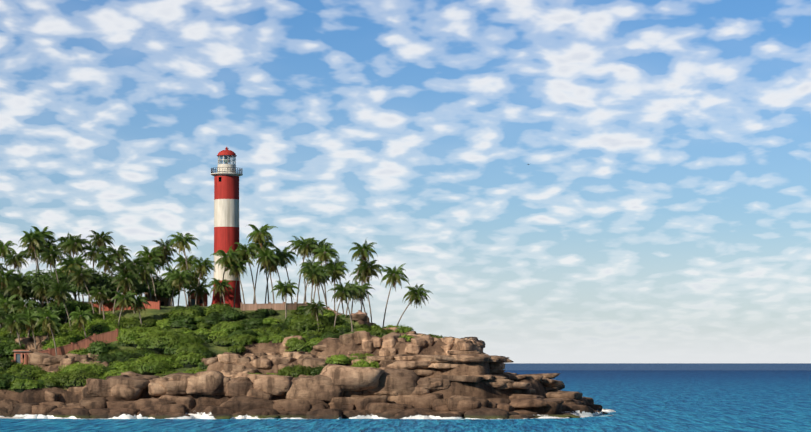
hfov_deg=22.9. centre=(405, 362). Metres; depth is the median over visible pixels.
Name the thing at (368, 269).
palm
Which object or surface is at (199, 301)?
red keeper house
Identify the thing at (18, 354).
gate hut
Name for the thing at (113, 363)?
bush
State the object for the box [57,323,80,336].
bush
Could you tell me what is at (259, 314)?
bush
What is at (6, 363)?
bush
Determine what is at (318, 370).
bush
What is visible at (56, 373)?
bush
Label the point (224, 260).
palm
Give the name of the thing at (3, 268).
palm
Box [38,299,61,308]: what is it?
bush
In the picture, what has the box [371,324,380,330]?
bush
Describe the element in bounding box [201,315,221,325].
bush
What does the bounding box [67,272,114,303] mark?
tree
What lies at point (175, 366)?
bush
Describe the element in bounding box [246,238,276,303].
palm
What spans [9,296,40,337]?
palm
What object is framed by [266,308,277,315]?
bush
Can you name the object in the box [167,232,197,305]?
palm
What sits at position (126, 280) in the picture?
palm
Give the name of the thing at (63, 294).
palm
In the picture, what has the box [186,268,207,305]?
palm
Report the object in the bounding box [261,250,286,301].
palm
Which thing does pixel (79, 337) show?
bush
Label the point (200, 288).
palm
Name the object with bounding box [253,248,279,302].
palm
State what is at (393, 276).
palm
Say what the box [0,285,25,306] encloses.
tree
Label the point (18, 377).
bush
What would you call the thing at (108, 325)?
bush
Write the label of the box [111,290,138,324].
palm
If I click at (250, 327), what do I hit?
bush
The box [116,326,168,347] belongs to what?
bush
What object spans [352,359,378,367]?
bush
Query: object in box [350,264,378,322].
palm
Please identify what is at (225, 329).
bush
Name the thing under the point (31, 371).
bush
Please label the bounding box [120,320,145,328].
bush
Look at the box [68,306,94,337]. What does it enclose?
palm
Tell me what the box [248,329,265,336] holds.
bush
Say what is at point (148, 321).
bush
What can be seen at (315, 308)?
palm
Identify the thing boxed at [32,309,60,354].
palm
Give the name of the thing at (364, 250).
palm
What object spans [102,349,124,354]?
bush
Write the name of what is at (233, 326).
bush
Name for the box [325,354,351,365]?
bush
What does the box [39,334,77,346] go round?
bush
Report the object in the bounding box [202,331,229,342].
bush
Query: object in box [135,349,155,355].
bush
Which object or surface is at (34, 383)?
bush
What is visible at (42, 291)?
palm
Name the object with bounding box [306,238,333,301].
palm
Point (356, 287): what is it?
palm
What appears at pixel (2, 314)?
palm
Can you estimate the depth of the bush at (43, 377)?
388.57 m
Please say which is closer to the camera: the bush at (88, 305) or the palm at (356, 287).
the palm at (356, 287)
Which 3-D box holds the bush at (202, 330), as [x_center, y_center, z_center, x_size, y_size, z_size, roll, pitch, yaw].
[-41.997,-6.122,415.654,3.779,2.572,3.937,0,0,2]
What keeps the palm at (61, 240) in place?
on the headland terrain
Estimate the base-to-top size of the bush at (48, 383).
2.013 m
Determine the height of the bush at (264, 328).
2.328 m
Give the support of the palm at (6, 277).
on the headland terrain
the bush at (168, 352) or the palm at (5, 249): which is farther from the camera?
the palm at (5, 249)
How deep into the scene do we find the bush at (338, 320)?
415.48 m
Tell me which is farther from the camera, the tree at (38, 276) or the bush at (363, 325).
the tree at (38, 276)
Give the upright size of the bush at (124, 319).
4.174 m
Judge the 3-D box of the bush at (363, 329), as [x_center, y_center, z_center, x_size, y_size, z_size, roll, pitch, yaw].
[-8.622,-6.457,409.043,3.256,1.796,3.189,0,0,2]
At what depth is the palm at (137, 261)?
444.61 m
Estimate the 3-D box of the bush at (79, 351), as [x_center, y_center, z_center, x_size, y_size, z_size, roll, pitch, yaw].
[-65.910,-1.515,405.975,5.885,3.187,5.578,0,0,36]
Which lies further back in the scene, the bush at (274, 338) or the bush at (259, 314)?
the bush at (259, 314)
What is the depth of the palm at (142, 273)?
431.68 m
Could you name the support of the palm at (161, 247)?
on the headland terrain
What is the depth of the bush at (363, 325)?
412.29 m
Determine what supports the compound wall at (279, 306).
on the headland terrain
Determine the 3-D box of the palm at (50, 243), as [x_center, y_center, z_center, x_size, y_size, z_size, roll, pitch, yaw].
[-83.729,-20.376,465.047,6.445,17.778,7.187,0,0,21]
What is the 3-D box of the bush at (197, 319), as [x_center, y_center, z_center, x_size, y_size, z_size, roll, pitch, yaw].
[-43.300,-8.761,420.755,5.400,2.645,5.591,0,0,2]
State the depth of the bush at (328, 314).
421.77 m
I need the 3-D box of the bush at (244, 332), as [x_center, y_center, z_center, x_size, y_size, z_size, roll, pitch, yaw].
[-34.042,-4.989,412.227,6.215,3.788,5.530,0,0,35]
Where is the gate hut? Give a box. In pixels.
[12,350,30,364]
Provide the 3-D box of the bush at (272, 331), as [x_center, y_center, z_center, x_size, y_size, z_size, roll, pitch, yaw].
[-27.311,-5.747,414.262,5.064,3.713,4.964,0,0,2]
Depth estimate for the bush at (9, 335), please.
427.48 m
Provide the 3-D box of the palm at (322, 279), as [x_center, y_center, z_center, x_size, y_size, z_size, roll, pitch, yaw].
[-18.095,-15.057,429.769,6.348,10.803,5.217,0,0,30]
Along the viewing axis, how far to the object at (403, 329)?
410.98 m
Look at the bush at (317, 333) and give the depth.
410.32 m
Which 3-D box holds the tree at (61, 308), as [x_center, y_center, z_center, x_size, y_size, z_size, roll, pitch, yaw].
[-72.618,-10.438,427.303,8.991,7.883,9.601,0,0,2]
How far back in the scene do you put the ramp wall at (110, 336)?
410.10 m
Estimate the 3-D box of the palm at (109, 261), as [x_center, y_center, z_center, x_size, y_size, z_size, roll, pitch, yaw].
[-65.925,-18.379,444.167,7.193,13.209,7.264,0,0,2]
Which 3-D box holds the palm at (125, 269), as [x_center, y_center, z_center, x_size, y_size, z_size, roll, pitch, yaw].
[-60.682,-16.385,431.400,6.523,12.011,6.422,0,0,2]
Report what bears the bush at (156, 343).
on the headland terrain
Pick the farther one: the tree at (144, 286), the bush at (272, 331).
the tree at (144, 286)
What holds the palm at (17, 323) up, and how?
on the headland terrain
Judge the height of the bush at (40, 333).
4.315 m
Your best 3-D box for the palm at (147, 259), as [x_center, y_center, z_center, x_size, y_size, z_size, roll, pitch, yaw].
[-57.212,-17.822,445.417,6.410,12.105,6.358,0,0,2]
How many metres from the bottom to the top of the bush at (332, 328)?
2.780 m
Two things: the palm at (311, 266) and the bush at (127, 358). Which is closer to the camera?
the bush at (127, 358)
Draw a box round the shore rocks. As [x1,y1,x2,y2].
[0,314,615,418]
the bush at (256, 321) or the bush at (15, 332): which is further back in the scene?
the bush at (15, 332)
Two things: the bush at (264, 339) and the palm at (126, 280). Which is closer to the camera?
the bush at (264, 339)
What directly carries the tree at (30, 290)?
on the headland terrain
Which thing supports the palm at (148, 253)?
on the headland terrain
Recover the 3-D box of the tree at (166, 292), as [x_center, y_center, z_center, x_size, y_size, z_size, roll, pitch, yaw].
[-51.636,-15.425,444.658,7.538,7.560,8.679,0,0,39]
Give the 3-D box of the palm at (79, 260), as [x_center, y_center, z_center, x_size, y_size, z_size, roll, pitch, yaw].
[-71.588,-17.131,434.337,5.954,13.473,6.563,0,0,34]
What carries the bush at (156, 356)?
on the headland terrain
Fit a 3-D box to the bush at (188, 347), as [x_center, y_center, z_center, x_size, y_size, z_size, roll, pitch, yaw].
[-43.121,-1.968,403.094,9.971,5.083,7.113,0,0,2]
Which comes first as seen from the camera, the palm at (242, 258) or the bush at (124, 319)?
the bush at (124, 319)
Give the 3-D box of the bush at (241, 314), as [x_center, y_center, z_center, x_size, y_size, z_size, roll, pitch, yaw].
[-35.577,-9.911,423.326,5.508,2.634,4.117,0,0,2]
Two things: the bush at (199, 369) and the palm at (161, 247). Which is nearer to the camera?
the bush at (199, 369)
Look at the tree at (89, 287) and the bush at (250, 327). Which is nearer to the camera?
the bush at (250, 327)
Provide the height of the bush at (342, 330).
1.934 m
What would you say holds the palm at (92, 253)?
on the headland terrain
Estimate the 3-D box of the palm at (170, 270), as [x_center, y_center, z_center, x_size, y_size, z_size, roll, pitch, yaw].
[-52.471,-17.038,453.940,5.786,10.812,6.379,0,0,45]
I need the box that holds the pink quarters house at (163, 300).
[145,292,169,305]
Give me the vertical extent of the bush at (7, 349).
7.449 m
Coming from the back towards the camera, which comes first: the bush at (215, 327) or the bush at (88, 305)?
the bush at (88, 305)
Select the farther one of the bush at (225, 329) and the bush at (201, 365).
the bush at (225, 329)
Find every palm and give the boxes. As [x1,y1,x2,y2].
[0,240,17,274]
[0,263,7,327]
[0,267,20,289]
[0,294,19,326]
[0,308,7,326]
[0,312,30,346]
[4,251,30,272]
[4,280,35,305]
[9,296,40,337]
[12,268,33,284]
[18,229,46,302]
[19,243,48,301]
[19,306,41,348]
[31,226,56,302]
[31,279,59,305]
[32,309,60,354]
[35,245,66,282]
[37,318,62,343]
[38,239,60,270]
[43,282,74,328]
[52,268,69,277]
[55,234,78,300]
[55,253,84,300]
[58,233,91,258]
[61,253,89,303]
[67,264,99,313]
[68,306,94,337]
[81,241,108,301]
[86,230,114,273]
[88,285,113,318]
[93,251,121,299]
[101,245,131,295]
[109,259,137,312]
[111,268,142,313]
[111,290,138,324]
[115,279,144,297]
[119,257,146,295]
[124,293,150,326]
[132,264,157,300]
[135,245,164,293]
[135,256,163,301]
[153,239,178,305]
[154,254,175,278]
[161,265,182,305]
[164,272,181,305]
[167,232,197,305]
[168,270,193,306]
[169,254,198,305]
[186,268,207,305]
[187,278,211,305]
[190,257,215,304]
[206,278,232,303]
[210,246,241,303]
[223,259,249,303]
[232,248,253,307]
[234,242,259,302]
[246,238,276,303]
[247,224,277,303]
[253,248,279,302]
[259,260,284,303]
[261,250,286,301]
[271,280,299,318]
[273,246,296,302]
[287,236,310,301]
[289,237,320,302]
[297,259,324,302]
[299,259,325,300]
[300,267,325,310]
[303,299,328,331]
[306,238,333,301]
[308,268,332,308]
[313,242,339,303]
[323,257,348,309]
[324,261,349,313]
[327,280,356,326]
[331,283,358,331]
[344,282,365,317]
[347,280,374,312]
[349,240,377,314]
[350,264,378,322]
[354,259,382,311]
[377,263,409,327]
[397,284,432,325]
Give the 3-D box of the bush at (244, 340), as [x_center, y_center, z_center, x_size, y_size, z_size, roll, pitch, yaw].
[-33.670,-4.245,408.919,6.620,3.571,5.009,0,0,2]
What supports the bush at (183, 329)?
on the headland terrain
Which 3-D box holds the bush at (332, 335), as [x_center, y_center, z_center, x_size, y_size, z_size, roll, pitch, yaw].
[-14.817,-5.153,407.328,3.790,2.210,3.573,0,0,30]
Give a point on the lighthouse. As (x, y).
(226, 206)
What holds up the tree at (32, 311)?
on the headland terrain
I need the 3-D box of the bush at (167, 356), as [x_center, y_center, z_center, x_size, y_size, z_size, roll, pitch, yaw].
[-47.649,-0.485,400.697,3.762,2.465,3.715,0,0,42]
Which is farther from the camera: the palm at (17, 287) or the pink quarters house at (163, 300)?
the pink quarters house at (163, 300)
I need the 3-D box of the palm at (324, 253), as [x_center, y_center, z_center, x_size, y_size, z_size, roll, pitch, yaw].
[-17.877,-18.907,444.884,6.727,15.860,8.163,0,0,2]
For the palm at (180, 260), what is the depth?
450.37 m
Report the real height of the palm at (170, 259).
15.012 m
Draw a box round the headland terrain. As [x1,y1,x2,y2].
[0,306,547,417]
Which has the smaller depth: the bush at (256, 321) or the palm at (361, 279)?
the bush at (256, 321)
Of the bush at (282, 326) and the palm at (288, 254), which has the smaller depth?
the bush at (282, 326)
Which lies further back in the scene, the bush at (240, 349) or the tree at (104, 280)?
the tree at (104, 280)
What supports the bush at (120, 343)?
on the headland terrain
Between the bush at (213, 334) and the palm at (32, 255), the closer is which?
the bush at (213, 334)
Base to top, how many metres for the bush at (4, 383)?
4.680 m
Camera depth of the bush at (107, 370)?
393.05 m
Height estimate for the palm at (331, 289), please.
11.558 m
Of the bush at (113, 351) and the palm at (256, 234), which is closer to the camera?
the bush at (113, 351)
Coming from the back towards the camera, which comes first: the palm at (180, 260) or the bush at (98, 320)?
the palm at (180, 260)
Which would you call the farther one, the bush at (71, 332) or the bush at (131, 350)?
the bush at (71, 332)
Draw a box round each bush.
[0,336,8,341]
[0,341,24,358]
[0,357,15,369]
[0,376,10,389]
[1,373,16,379]
[5,332,15,338]
[5,362,46,379]
[7,336,21,342]
[7,376,32,382]
[10,378,33,392]
[12,328,25,337]
[20,327,39,337]
[25,380,42,388]
[30,329,57,338]
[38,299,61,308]
[38,375,55,379]
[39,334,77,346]
[41,342,69,349]
[44,379,58,387]
[45,372,59,376]
[51,369,99,388]
[53,360,108,375]
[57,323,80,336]
[61,330,80,336]
[63,329,88,342]
[65,348,90,354]
[79,319,121,333]
[82,301,93,308]
[83,339,119,356]
[85,318,106,327]
[87,307,98,312]
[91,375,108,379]
[93,353,116,362]
[96,313,115,318]
[100,367,114,373]
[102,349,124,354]
[103,367,132,375]
[105,316,132,327]
[109,360,124,367]
[109,361,132,368]
[111,349,129,357]
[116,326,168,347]
[116,339,129,345]
[116,352,144,361]
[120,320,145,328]
[123,348,145,356]
[124,356,174,374]
[129,317,141,321]
[134,328,204,354]
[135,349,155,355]
[138,316,156,326]
[144,353,165,359]
[155,318,172,325]
[155,357,173,368]
[156,370,178,376]
[159,324,169,330]
[160,354,177,359]
[161,311,171,318]
[162,344,178,354]
[166,308,200,318]
[168,315,194,328]
[168,341,213,357]
[170,305,187,311]
[170,362,182,368]
[172,351,205,367]
[173,327,189,332]
[180,323,196,329]
[185,367,205,373]
[188,304,205,316]
[193,315,204,324]
[193,350,215,358]
[196,322,212,328]
[197,328,210,334]
[197,361,207,369]
[198,333,212,342]
[201,307,210,315]
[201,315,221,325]
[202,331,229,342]
[208,303,230,311]
[208,311,222,320]
[210,323,221,330]
[213,335,233,346]
[215,328,229,332]
[218,322,244,331]
[219,311,241,321]
[223,307,236,311]
[227,334,256,346]
[228,330,256,337]
[228,344,245,354]
[230,310,246,319]
[241,318,264,325]
[244,323,259,329]
[246,310,265,318]
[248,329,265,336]
[254,335,269,343]
[255,308,268,315]
[256,326,274,331]
[259,323,270,328]
[263,318,283,325]
[264,327,282,335]
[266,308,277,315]
[269,334,284,342]
[272,323,292,330]
[278,364,314,377]
[279,329,303,337]
[285,335,312,351]
[288,314,333,333]
[290,309,304,314]
[296,305,308,310]
[305,331,322,336]
[306,338,322,349]
[308,334,319,340]
[308,364,325,375]
[315,315,343,325]
[319,312,335,317]
[323,332,341,338]
[324,325,337,332]
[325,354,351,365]
[336,327,350,333]
[340,314,349,317]
[342,323,355,327]
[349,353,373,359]
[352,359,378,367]
[355,324,371,329]
[356,327,370,331]
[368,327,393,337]
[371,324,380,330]
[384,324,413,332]
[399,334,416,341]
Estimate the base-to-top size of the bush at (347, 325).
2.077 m
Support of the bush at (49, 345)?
on the headland terrain
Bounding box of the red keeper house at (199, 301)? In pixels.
[186,291,207,306]
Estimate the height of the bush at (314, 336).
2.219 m
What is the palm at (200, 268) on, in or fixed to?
on the headland terrain
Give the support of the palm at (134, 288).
on the headland terrain
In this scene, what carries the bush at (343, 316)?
on the headland terrain
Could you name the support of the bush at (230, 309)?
on the headland terrain
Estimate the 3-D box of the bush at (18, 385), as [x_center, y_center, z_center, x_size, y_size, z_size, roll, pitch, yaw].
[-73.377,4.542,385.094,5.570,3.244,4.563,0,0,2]
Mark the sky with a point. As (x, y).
(660, 211)
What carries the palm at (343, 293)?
on the headland terrain
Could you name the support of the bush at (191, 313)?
on the headland terrain
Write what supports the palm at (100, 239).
on the headland terrain
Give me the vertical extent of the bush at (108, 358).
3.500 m
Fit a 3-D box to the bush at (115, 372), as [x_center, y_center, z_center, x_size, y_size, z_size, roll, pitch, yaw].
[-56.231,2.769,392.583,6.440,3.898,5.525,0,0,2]
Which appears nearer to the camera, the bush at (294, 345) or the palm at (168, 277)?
the bush at (294, 345)
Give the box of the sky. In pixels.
[0,0,810,362]
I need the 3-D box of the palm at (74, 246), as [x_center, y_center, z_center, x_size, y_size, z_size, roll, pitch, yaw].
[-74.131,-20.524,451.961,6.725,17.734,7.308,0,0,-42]
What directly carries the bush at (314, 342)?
on the headland terrain
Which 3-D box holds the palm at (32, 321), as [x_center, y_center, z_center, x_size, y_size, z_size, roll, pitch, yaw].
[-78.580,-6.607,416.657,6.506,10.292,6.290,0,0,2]
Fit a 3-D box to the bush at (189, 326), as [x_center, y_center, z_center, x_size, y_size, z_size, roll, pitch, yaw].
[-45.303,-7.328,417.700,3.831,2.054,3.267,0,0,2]
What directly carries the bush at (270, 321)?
on the headland terrain
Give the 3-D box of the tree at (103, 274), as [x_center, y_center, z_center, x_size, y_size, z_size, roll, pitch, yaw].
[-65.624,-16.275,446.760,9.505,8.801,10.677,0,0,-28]
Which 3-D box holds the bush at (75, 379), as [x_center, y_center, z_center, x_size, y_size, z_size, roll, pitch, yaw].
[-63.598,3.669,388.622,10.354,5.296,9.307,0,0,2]
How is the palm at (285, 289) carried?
on the headland terrain
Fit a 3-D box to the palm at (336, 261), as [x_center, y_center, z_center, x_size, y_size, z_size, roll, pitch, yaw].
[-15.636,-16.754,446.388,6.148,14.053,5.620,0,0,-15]
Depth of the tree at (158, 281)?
448.51 m
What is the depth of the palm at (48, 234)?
463.13 m
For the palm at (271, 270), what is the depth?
455.83 m
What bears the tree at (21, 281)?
on the headland terrain
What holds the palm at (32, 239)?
on the headland terrain
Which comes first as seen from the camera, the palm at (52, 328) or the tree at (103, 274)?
the palm at (52, 328)
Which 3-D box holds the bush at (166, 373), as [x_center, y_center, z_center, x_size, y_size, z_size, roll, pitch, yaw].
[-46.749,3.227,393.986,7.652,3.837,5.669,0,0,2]
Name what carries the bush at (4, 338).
on the headland terrain
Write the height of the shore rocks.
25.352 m
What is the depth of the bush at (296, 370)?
390.47 m
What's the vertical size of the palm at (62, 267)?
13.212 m
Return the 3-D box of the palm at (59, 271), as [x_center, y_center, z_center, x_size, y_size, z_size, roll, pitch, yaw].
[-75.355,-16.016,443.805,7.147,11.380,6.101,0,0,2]
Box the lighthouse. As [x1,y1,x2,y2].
[211,147,242,307]
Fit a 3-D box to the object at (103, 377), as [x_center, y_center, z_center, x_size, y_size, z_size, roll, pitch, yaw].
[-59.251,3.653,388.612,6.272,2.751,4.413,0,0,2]
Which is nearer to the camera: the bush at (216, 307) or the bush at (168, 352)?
the bush at (168, 352)
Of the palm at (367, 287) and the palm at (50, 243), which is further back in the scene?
the palm at (50, 243)
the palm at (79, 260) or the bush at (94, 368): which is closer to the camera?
the bush at (94, 368)
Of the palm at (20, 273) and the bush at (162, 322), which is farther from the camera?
the palm at (20, 273)
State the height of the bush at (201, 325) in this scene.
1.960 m
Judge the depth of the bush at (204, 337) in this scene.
411.03 m
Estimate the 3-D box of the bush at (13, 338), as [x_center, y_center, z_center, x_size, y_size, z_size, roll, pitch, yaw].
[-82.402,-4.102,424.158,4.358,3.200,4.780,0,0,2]
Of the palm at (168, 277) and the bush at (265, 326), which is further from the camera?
the palm at (168, 277)
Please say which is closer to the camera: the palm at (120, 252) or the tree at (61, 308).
the tree at (61, 308)
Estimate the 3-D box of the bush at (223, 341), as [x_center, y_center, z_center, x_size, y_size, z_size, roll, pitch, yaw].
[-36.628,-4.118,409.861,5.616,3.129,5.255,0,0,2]
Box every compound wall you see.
[90,300,160,310]
[241,302,366,315]
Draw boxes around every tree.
[0,275,37,300]
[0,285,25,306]
[1,300,19,331]
[5,307,46,336]
[21,278,71,309]
[25,269,67,302]
[42,297,87,322]
[60,271,100,299]
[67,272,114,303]
[77,282,120,313]
[95,270,117,290]
[115,280,152,294]
[147,274,171,301]
[155,281,190,305]
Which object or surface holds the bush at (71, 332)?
on the headland terrain
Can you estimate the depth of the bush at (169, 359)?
397.75 m
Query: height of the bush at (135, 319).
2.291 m
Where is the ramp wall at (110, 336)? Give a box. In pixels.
[24,329,117,364]
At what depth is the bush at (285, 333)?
409.99 m
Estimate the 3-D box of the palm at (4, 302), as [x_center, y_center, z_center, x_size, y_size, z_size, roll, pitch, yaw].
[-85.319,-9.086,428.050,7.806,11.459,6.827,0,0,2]
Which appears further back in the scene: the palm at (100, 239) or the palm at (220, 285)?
the palm at (100, 239)
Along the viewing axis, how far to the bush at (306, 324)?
411.70 m
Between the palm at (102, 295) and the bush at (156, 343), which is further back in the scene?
the palm at (102, 295)
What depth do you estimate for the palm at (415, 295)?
424.47 m
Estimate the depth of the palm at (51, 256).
432.92 m
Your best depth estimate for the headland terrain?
394.24 m
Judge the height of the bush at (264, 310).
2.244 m
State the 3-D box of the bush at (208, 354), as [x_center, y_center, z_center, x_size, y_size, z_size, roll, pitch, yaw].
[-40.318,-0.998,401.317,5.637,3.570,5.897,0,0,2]
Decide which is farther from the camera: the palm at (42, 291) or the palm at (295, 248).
the palm at (295, 248)
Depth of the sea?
423.91 m
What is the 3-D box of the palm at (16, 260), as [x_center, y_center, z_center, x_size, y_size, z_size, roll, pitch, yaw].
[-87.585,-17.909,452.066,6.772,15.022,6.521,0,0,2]
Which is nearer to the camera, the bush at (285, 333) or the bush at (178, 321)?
the bush at (285, 333)
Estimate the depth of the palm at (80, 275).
428.49 m
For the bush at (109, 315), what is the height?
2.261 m
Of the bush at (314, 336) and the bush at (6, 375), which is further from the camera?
the bush at (314, 336)
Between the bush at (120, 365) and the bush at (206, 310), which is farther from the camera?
the bush at (206, 310)
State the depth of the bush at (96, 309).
434.58 m
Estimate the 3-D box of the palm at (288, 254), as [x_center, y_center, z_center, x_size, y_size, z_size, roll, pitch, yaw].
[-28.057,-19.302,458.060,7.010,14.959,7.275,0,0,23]
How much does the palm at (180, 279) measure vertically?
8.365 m
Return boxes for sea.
[0,363,810,431]
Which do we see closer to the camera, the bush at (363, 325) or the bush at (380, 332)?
the bush at (380, 332)
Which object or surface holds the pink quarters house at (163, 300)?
on the headland terrain
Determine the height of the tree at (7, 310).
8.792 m
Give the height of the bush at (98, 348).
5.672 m
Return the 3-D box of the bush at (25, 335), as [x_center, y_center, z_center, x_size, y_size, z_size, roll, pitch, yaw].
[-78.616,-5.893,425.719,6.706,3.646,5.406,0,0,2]
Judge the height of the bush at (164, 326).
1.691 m
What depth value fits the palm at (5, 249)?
458.63 m
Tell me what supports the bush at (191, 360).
on the headland terrain
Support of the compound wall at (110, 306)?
on the headland terrain
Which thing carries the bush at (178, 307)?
on the headland terrain
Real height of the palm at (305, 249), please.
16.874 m
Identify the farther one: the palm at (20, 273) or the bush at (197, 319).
the palm at (20, 273)
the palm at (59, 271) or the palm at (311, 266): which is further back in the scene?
the palm at (59, 271)
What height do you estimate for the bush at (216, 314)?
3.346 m
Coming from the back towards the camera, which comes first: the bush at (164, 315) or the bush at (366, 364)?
the bush at (164, 315)
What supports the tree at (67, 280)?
on the headland terrain
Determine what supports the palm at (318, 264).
on the headland terrain
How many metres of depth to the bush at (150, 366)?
394.64 m
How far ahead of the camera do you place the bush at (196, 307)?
424.25 m
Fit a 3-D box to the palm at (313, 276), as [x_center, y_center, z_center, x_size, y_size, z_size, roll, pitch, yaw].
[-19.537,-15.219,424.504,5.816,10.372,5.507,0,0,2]
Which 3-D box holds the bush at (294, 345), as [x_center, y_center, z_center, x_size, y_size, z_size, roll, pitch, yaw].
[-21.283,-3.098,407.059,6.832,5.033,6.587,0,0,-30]
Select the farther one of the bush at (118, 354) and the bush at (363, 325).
the bush at (363, 325)
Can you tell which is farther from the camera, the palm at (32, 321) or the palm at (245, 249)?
the palm at (245, 249)
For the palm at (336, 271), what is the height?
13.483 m
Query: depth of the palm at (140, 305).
418.19 m
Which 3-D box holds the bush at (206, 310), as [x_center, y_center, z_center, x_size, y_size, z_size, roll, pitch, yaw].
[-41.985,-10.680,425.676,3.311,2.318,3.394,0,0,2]
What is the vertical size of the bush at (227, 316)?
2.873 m
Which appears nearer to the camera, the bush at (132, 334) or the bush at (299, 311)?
the bush at (132, 334)
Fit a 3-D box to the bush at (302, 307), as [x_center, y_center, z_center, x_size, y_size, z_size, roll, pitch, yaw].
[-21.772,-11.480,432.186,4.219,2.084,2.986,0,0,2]
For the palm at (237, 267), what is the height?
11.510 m

